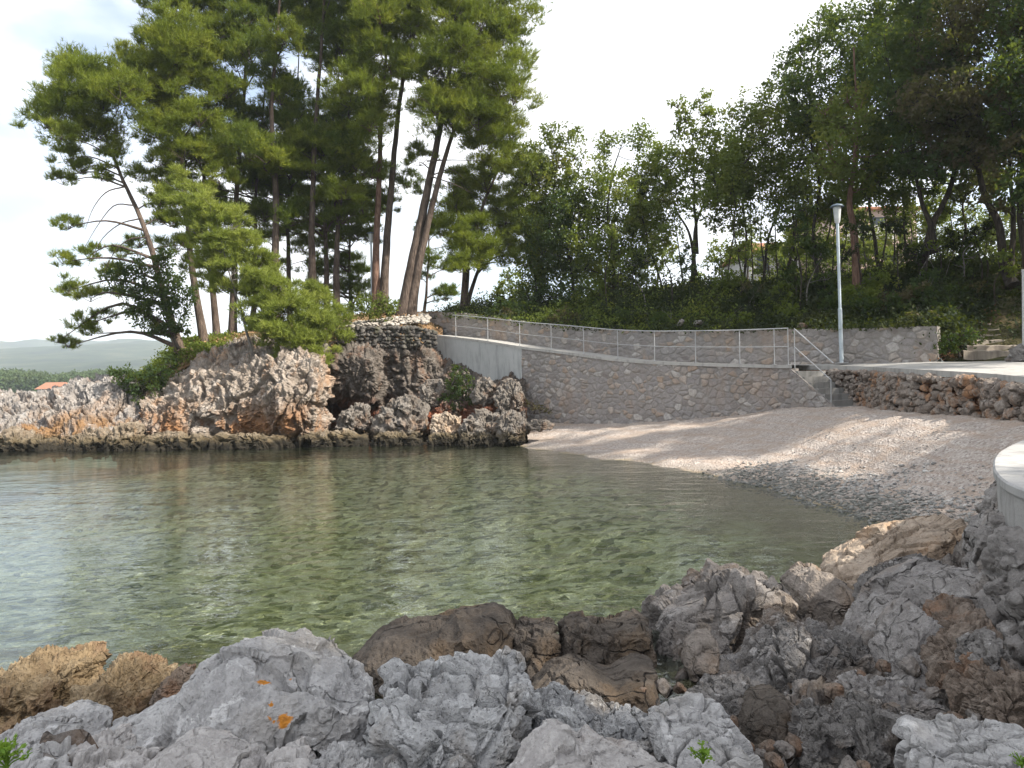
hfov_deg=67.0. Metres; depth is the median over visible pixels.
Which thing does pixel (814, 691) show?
bedrock
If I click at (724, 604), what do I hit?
boulder
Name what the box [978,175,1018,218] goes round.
sapling
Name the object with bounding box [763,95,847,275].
broadleaf tree
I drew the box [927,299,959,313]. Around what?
bush
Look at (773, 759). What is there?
stone
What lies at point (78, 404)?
rock ridge
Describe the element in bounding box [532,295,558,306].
bush
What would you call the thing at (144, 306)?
shrub
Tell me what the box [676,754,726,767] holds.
rock
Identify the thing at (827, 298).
bush
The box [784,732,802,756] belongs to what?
stone
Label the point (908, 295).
bush
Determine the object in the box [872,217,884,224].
window
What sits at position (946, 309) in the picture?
bush
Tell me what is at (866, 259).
sapling
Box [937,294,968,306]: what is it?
bush
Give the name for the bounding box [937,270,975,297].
bush
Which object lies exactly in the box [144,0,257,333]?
pine tree
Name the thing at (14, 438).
tidal ledge
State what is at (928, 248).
sapling
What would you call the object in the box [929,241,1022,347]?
undergrowth
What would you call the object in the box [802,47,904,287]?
broadleaf tree
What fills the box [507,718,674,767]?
rock
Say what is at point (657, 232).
broadleaf tree
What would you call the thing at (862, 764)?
stone
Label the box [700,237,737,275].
broadleaf tree
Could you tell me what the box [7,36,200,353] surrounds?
pine tree
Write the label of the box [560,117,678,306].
broadleaf tree
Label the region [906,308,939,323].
bush
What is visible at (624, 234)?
sapling
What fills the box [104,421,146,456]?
tidal ledge
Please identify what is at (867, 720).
rock
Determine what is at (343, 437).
tidal ledge
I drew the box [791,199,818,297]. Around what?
sapling
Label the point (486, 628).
rock
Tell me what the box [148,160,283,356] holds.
young pine
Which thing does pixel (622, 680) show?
rock
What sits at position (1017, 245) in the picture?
sapling
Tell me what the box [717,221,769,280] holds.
broadleaf tree
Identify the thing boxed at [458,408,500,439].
boulder
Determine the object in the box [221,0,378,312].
pine tree
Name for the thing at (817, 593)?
boulder
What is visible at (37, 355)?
hills
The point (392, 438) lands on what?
tidal ledge
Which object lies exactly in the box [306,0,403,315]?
pine tree
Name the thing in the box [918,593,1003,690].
rock
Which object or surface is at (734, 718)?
stone
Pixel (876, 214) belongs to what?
house
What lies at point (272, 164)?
pine tree
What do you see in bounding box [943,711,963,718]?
stone
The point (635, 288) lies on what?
bush
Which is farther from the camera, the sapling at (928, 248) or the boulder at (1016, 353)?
the sapling at (928, 248)
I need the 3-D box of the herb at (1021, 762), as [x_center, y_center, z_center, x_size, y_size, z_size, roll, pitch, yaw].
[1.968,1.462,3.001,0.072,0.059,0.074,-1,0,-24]
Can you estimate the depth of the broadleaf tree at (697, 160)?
33.23 m
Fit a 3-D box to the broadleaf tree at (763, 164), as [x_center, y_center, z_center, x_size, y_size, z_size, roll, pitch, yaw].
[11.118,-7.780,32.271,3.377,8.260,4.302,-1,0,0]
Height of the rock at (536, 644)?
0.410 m
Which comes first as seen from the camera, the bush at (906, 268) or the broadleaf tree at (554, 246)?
the bush at (906, 268)
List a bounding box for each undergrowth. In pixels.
[431,238,998,353]
[441,284,763,333]
[583,248,1018,294]
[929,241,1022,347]
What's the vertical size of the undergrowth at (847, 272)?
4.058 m
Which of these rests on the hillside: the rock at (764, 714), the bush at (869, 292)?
the bush at (869, 292)
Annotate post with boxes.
[1021,269,1023,345]
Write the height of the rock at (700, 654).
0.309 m
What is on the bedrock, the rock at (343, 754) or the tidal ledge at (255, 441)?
the rock at (343, 754)
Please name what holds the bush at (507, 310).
on the hillside
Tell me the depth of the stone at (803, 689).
4.63 m
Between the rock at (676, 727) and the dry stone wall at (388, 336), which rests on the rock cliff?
the dry stone wall at (388, 336)
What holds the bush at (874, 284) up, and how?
on the hillside
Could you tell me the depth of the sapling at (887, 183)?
31.77 m
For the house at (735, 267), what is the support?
on the hillside
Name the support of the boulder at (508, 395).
on the rock cliff
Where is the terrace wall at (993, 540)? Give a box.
[961,440,1023,671]
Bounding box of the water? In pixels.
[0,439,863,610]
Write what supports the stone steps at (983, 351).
on the hillside
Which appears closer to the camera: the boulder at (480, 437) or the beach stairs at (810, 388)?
the beach stairs at (810, 388)
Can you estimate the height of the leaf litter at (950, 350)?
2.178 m
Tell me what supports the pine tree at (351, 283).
on the headland
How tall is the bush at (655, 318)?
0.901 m
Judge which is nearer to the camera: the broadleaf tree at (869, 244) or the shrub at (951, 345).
the shrub at (951, 345)
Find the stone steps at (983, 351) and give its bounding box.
[960,323,1016,359]
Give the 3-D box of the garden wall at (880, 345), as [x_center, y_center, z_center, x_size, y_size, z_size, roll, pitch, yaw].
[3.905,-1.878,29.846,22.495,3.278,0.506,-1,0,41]
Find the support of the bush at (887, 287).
on the hillside
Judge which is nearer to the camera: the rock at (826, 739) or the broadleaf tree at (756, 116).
the rock at (826, 739)
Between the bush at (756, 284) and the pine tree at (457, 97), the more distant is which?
the pine tree at (457, 97)
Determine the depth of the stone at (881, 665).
4.76 m
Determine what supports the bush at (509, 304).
on the hillside
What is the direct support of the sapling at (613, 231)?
on the hillside
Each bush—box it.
[486,294,526,314]
[490,292,513,304]
[500,301,515,317]
[513,293,539,313]
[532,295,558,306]
[546,309,582,324]
[558,300,574,320]
[608,281,649,305]
[648,310,671,330]
[706,259,747,297]
[717,285,765,316]
[733,311,762,326]
[738,278,767,293]
[740,280,761,296]
[746,285,809,316]
[758,290,800,317]
[768,279,803,298]
[780,302,808,319]
[803,273,842,297]
[817,280,859,300]
[817,294,837,314]
[823,272,866,292]
[833,279,881,311]
[848,274,915,314]
[853,267,901,298]
[875,276,931,311]
[875,277,902,296]
[900,258,946,278]
[904,259,967,291]
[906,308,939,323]
[927,262,951,278]
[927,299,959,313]
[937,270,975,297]
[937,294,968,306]
[943,306,964,323]
[960,303,980,314]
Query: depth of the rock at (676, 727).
3.78 m
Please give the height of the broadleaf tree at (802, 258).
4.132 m
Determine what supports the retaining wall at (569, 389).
on the beach
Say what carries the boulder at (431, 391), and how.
on the boulder at (407, 414)
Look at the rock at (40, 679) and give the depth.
5.05 m
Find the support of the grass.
on the headland
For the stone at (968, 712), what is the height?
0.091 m
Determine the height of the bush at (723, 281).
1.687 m
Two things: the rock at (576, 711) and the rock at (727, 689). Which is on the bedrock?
the rock at (727, 689)
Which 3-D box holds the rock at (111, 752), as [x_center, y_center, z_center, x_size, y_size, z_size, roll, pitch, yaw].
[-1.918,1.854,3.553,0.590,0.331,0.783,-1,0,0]
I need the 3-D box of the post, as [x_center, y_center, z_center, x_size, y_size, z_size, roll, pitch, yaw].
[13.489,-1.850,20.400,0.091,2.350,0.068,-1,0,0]
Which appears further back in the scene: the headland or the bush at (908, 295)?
the headland
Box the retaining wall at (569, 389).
[429,337,798,423]
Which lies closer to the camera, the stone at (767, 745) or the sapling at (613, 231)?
the stone at (767, 745)
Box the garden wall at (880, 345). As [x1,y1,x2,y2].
[422,312,940,367]
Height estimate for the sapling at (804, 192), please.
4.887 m
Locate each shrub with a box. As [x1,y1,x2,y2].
[99,243,199,349]
[107,354,180,404]
[341,289,400,325]
[437,361,474,410]
[523,399,553,414]
[592,278,640,298]
[930,326,979,356]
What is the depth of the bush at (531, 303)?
34.33 m
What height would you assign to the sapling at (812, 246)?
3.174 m
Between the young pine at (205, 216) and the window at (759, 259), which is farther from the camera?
the window at (759, 259)
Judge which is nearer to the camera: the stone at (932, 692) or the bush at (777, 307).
the stone at (932, 692)
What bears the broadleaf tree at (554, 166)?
on the hillside
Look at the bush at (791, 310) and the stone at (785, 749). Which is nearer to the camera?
the stone at (785, 749)
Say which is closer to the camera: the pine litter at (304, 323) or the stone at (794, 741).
the stone at (794, 741)
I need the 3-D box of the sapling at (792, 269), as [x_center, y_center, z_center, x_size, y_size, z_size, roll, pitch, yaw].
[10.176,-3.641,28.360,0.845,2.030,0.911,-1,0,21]
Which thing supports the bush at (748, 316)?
on the hillside
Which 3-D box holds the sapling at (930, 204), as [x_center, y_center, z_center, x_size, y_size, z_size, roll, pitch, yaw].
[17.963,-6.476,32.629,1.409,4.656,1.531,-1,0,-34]
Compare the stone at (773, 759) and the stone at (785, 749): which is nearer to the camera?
the stone at (773, 759)
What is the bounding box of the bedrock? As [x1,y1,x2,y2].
[39,538,989,767]
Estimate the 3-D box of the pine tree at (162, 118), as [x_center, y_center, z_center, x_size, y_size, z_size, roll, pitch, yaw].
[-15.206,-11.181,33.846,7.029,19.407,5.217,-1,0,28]
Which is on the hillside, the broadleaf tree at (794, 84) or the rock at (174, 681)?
the broadleaf tree at (794, 84)
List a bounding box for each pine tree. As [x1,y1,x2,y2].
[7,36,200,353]
[105,0,236,342]
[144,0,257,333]
[154,0,323,322]
[171,0,311,320]
[196,0,287,333]
[213,106,425,314]
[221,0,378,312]
[246,0,315,286]
[274,0,336,301]
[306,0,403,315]
[319,0,424,312]
[380,0,445,312]
[395,0,553,315]
[412,194,471,311]
[429,97,553,308]
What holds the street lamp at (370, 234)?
on the headland
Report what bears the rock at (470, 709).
on the beach
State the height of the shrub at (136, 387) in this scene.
2.217 m
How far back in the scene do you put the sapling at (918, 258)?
26.39 m
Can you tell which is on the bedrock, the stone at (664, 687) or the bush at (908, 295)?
the stone at (664, 687)
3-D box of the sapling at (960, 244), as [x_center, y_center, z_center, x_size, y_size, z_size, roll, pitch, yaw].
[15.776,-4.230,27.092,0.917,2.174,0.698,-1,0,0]
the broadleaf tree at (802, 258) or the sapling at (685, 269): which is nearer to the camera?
the sapling at (685, 269)
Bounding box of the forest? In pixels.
[0,366,144,392]
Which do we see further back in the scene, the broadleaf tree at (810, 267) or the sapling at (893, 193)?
the broadleaf tree at (810, 267)
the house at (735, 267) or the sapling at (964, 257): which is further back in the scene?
the house at (735, 267)
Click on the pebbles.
(869, 498)
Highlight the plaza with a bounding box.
[795,361,1023,382]
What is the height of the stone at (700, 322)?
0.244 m
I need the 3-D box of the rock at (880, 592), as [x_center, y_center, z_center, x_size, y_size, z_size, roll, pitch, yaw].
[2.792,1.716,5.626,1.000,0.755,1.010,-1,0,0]
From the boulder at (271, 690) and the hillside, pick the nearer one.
the boulder at (271, 690)
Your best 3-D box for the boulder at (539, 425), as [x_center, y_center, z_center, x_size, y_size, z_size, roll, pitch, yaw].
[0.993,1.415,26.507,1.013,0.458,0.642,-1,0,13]
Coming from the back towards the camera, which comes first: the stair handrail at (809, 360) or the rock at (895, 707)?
the stair handrail at (809, 360)
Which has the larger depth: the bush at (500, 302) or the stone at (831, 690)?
the bush at (500, 302)
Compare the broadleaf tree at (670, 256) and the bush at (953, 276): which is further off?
the broadleaf tree at (670, 256)
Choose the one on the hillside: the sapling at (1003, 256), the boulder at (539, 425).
the sapling at (1003, 256)
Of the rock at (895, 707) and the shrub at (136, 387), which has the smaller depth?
the rock at (895, 707)
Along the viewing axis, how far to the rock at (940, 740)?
3.51 m
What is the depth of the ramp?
28.57 m
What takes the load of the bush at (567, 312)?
on the hillside
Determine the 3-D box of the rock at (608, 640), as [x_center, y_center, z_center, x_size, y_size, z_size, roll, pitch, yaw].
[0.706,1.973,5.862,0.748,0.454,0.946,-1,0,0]
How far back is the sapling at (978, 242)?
26.61 m
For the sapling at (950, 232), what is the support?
on the hillside
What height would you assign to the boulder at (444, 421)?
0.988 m
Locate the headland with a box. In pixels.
[139,311,442,382]
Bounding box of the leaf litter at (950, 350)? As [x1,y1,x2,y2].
[929,309,995,360]
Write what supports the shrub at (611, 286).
on the hillside
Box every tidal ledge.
[0,426,61,462]
[63,426,111,456]
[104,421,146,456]
[136,430,208,458]
[208,432,293,459]
[295,428,369,455]
[368,430,426,456]
[426,431,459,452]
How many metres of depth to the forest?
240.96 m
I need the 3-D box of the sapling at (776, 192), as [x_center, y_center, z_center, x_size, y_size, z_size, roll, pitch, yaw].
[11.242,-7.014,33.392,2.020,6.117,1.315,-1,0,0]
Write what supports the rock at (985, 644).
on the bedrock
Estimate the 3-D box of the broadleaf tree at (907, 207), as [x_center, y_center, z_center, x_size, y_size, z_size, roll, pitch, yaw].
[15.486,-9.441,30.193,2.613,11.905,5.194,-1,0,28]
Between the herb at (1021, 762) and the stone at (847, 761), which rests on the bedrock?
the stone at (847, 761)
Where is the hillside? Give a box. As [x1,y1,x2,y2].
[432,265,1022,361]
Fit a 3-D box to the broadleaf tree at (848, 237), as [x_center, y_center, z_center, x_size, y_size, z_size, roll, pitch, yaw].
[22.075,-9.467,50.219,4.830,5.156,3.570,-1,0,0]
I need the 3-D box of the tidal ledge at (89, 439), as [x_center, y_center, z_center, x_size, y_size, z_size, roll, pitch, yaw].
[-15.222,2.155,28.035,1.786,1.225,1.394,-1,0,0]
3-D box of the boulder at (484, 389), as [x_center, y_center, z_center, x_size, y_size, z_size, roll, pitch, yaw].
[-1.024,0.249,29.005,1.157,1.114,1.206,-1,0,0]
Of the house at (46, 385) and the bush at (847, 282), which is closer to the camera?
the bush at (847, 282)
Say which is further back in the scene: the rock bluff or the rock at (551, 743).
the rock bluff
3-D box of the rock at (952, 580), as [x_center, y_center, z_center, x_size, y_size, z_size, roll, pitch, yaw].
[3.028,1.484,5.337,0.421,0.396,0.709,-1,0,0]
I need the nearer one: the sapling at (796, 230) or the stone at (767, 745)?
the stone at (767, 745)
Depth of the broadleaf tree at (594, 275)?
47.73 m
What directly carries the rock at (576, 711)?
on the beach
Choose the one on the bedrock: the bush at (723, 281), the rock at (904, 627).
the rock at (904, 627)
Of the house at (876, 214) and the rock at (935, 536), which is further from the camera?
the house at (876, 214)
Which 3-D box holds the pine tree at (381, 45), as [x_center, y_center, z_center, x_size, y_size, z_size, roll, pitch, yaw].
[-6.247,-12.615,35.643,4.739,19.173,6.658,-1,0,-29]
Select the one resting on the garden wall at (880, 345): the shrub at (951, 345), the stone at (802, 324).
the stone at (802, 324)
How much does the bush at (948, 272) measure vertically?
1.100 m
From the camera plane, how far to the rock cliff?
31.24 m
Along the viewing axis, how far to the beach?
13.85 m
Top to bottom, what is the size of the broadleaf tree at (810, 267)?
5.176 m
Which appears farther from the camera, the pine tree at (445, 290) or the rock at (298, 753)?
the pine tree at (445, 290)
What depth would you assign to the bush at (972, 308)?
24.59 m
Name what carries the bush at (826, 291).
on the hillside
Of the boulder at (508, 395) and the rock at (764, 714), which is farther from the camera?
the boulder at (508, 395)
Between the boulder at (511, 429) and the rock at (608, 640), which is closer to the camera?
the rock at (608, 640)
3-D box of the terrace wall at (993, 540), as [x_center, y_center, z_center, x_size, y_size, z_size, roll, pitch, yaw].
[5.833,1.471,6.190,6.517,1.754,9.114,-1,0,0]
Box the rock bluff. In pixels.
[137,334,335,460]
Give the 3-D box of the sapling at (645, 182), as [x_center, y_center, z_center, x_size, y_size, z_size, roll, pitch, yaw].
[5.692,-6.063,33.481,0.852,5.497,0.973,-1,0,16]
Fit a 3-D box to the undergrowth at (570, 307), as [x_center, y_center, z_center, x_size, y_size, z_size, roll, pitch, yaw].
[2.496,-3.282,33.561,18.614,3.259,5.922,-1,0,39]
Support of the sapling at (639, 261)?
on the hillside
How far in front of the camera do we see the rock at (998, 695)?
3.94 m
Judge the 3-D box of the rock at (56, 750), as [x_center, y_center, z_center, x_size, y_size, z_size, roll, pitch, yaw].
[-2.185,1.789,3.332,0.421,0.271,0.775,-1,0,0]
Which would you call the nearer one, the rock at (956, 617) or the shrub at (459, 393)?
the rock at (956, 617)
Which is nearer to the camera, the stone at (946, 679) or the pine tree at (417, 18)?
the stone at (946, 679)
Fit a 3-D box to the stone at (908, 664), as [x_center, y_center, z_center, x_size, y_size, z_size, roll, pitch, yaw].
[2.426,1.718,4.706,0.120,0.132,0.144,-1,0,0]
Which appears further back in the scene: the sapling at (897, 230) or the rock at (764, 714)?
the sapling at (897, 230)
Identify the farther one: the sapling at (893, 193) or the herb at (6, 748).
the sapling at (893, 193)
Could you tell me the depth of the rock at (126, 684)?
4.94 m
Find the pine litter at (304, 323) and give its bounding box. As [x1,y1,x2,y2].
[176,311,437,370]
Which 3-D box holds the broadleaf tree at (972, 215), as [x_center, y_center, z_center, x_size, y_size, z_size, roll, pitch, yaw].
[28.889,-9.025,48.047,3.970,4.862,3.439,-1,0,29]
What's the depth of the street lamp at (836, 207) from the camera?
23.71 m
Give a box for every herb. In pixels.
[0,734,32,767]
[687,740,714,763]
[1009,751,1023,767]
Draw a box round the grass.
[132,330,242,385]
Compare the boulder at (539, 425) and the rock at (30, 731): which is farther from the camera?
the boulder at (539, 425)
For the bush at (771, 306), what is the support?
on the hillside
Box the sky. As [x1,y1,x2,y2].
[0,0,1021,341]
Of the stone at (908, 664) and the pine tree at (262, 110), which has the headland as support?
the pine tree at (262, 110)
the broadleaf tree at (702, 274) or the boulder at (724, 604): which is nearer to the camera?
the boulder at (724, 604)
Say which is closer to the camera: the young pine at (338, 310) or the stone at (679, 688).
the stone at (679, 688)
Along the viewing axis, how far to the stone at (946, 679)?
4.30 m
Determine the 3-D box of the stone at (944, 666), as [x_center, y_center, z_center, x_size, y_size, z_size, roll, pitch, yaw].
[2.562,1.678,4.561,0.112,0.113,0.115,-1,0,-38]
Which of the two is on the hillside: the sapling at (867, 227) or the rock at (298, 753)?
the sapling at (867, 227)
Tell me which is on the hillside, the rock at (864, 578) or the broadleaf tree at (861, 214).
the broadleaf tree at (861, 214)
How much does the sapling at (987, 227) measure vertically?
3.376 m
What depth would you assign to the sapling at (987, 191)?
31.44 m
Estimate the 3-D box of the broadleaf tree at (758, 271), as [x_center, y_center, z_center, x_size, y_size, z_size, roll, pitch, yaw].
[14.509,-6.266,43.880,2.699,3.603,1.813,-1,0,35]
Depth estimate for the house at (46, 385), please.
229.38 m
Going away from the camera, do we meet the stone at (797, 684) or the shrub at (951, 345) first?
the stone at (797, 684)
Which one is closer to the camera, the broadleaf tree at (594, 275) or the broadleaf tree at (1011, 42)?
the broadleaf tree at (1011, 42)
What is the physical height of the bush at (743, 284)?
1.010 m
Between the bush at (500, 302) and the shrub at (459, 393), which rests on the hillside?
the bush at (500, 302)
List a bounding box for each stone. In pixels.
[654,678,672,698]
[672,682,686,693]
[693,320,702,326]
[730,715,738,726]
[754,748,765,757]
[758,739,774,751]
[764,751,784,767]
[773,740,795,758]
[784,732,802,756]
[792,678,808,693]
[796,323,806,328]
[799,683,808,696]
[822,682,844,700]
[838,755,857,767]
[853,669,865,675]
[856,759,870,767]
[874,659,891,672]
[898,654,921,677]
[925,686,940,699]
[937,660,954,674]
[942,675,950,689]
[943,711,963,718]
[965,708,983,720]
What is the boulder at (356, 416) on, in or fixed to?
on the beach
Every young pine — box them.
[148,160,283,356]
[225,265,343,368]
[299,276,356,344]
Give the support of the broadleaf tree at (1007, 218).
on the hillside
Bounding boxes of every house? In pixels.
[35,382,66,390]
[722,243,799,282]
[796,206,920,273]
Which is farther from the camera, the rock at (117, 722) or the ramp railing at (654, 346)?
the ramp railing at (654, 346)
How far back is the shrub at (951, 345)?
21.14 m
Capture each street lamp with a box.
[366,232,373,295]
[830,203,848,362]
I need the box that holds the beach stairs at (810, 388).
[790,369,858,407]
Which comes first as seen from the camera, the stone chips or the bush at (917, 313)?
the bush at (917, 313)
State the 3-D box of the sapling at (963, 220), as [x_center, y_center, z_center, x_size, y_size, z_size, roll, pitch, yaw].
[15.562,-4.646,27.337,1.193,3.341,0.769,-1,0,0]
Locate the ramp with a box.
[436,335,791,367]
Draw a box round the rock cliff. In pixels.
[325,339,527,452]
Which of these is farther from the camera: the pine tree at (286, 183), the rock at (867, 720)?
the pine tree at (286, 183)
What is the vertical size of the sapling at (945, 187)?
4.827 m
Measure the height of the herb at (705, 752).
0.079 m
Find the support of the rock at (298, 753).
on the bedrock
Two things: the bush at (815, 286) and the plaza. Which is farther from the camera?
the bush at (815, 286)
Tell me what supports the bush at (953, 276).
on the hillside
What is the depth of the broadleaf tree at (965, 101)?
24.68 m
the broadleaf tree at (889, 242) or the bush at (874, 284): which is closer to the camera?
the bush at (874, 284)
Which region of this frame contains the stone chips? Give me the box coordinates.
[345,313,430,326]
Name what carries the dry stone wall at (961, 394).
on the beach
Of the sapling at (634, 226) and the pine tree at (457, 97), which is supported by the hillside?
the sapling at (634, 226)
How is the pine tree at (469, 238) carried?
on the hillside
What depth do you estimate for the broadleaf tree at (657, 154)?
34.89 m
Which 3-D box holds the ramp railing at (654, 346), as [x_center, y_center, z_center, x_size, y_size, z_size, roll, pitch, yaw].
[2.956,-1.713,28.266,14.550,2.698,0.144,-1,0,41]
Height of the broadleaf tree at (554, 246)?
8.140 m
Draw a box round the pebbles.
[670,415,990,527]
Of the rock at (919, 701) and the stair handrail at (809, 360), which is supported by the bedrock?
the rock at (919, 701)
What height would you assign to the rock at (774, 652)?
0.632 m
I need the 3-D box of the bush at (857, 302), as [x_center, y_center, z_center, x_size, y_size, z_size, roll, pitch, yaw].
[11.818,-2.627,24.759,1.972,1.763,1.277,-1,0,26]
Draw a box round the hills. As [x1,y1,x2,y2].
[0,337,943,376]
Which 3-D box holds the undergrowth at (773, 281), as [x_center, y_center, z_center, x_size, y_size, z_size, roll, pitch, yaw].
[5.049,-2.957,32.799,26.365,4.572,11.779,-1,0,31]
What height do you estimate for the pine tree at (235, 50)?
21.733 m
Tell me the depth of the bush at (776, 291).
29.05 m
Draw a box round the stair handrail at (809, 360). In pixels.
[794,328,833,399]
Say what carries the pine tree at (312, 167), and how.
on the headland
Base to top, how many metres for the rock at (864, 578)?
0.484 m
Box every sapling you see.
[601,221,629,287]
[602,221,622,308]
[619,198,652,294]
[623,251,655,305]
[634,178,651,293]
[664,239,698,300]
[702,171,745,287]
[726,163,759,280]
[751,152,791,273]
[771,216,811,312]
[777,257,800,293]
[780,173,824,279]
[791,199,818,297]
[799,226,829,288]
[805,244,837,304]
[818,188,858,272]
[825,182,870,269]
[835,219,873,293]
[843,171,896,268]
[859,247,882,287]
[873,177,916,264]
[874,216,910,289]
[901,243,926,278]
[905,239,944,278]
[912,181,954,256]
[931,173,975,256]
[936,206,969,273]
[938,226,973,268]
[951,233,973,280]
[951,234,988,276]
[961,217,995,289]
[966,218,995,286]
[969,167,1001,255]
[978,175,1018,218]
[993,246,1021,307]
[1006,238,1020,256]
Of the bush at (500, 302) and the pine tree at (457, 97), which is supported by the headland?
the pine tree at (457, 97)
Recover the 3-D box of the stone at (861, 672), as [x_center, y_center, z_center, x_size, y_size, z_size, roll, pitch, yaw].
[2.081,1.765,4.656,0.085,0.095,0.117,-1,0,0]
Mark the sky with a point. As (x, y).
(609, 65)
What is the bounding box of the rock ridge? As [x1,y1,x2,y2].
[0,373,145,461]
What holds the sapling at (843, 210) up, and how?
on the hillside
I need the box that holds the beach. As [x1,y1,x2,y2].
[0,406,1023,696]
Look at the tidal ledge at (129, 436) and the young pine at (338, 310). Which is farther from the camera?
the young pine at (338, 310)
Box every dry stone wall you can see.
[336,325,437,348]
[799,368,1023,421]
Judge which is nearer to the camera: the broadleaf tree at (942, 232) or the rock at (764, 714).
the rock at (764, 714)
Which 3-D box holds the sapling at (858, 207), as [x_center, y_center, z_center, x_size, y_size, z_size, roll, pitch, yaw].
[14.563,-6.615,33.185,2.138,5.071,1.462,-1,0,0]
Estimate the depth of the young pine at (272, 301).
29.54 m
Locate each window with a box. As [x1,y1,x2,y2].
[757,256,769,271]
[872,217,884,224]
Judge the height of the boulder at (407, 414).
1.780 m
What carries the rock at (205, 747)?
on the bedrock
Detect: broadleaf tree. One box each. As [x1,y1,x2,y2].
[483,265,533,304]
[504,159,599,307]
[505,119,587,300]
[510,236,565,278]
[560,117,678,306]
[561,238,623,295]
[613,172,685,288]
[643,140,682,281]
[645,235,680,282]
[651,87,763,284]
[695,270,710,280]
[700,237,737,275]
[701,74,801,280]
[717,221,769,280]
[732,101,809,278]
[743,244,788,276]
[761,0,889,278]
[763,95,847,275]
[771,227,813,272]
[780,222,836,271]
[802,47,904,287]
[819,203,893,266]
[821,239,851,271]
[830,5,917,270]
[845,0,999,275]
[858,234,897,270]
[871,2,940,263]
[871,206,937,264]
[888,0,1023,289]
[908,205,979,258]
[940,119,1016,254]
[941,202,1009,256]
[968,0,1023,268]
[982,204,1019,253]
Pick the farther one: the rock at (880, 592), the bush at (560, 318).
the bush at (560, 318)
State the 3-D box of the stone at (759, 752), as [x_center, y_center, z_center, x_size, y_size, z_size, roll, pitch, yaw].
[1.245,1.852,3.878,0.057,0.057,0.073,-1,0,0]
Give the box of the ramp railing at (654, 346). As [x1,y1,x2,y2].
[454,315,788,364]
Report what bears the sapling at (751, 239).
on the hillside
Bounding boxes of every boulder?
[118,627,374,758]
[335,402,372,432]
[370,394,430,437]
[418,379,446,407]
[429,411,460,433]
[457,426,497,449]
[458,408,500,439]
[470,376,496,405]
[492,377,524,413]
[495,409,529,446]
[526,419,554,431]
[641,558,803,668]
[779,561,854,625]
[1004,343,1023,361]
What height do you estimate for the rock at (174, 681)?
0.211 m
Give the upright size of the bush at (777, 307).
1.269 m
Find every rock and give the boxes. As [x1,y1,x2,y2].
[0,641,111,733]
[0,712,83,765]
[0,736,77,767]
[35,699,112,735]
[63,651,177,726]
[69,723,164,767]
[93,714,137,734]
[142,726,265,767]
[149,663,195,705]
[258,736,315,767]
[307,740,383,767]
[352,602,515,699]
[360,645,542,767]
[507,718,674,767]
[513,616,560,682]
[530,681,653,752]
[532,652,659,712]
[557,608,656,667]
[642,691,762,767]
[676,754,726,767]
[681,628,719,681]
[686,669,753,717]
[714,605,875,695]
[738,684,794,763]
[787,695,855,767]
[820,513,966,589]
[827,688,901,767]
[833,669,948,718]
[841,556,949,631]
[852,553,939,599]
[868,597,943,689]
[881,702,932,747]
[892,713,1023,767]
[915,565,982,608]
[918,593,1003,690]
[945,652,1023,727]
[954,626,1019,678]
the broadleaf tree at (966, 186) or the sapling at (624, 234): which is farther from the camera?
the sapling at (624, 234)
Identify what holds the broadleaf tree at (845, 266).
on the hillside
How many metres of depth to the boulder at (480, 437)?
26.59 m
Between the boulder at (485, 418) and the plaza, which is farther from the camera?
the boulder at (485, 418)
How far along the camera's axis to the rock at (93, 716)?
4.32 m
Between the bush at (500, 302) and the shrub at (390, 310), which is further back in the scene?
the bush at (500, 302)
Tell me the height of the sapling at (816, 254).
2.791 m
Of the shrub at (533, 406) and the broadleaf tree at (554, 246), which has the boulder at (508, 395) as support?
the shrub at (533, 406)
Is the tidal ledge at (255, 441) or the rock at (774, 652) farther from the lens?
the tidal ledge at (255, 441)
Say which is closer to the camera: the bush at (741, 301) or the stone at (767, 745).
the stone at (767, 745)
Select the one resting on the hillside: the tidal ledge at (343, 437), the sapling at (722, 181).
the sapling at (722, 181)
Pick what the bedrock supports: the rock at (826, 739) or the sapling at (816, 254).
the rock at (826, 739)
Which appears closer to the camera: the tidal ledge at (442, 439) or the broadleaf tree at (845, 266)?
the tidal ledge at (442, 439)
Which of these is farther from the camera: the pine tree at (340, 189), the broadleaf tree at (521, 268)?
the broadleaf tree at (521, 268)
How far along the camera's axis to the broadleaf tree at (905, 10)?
25.85 m

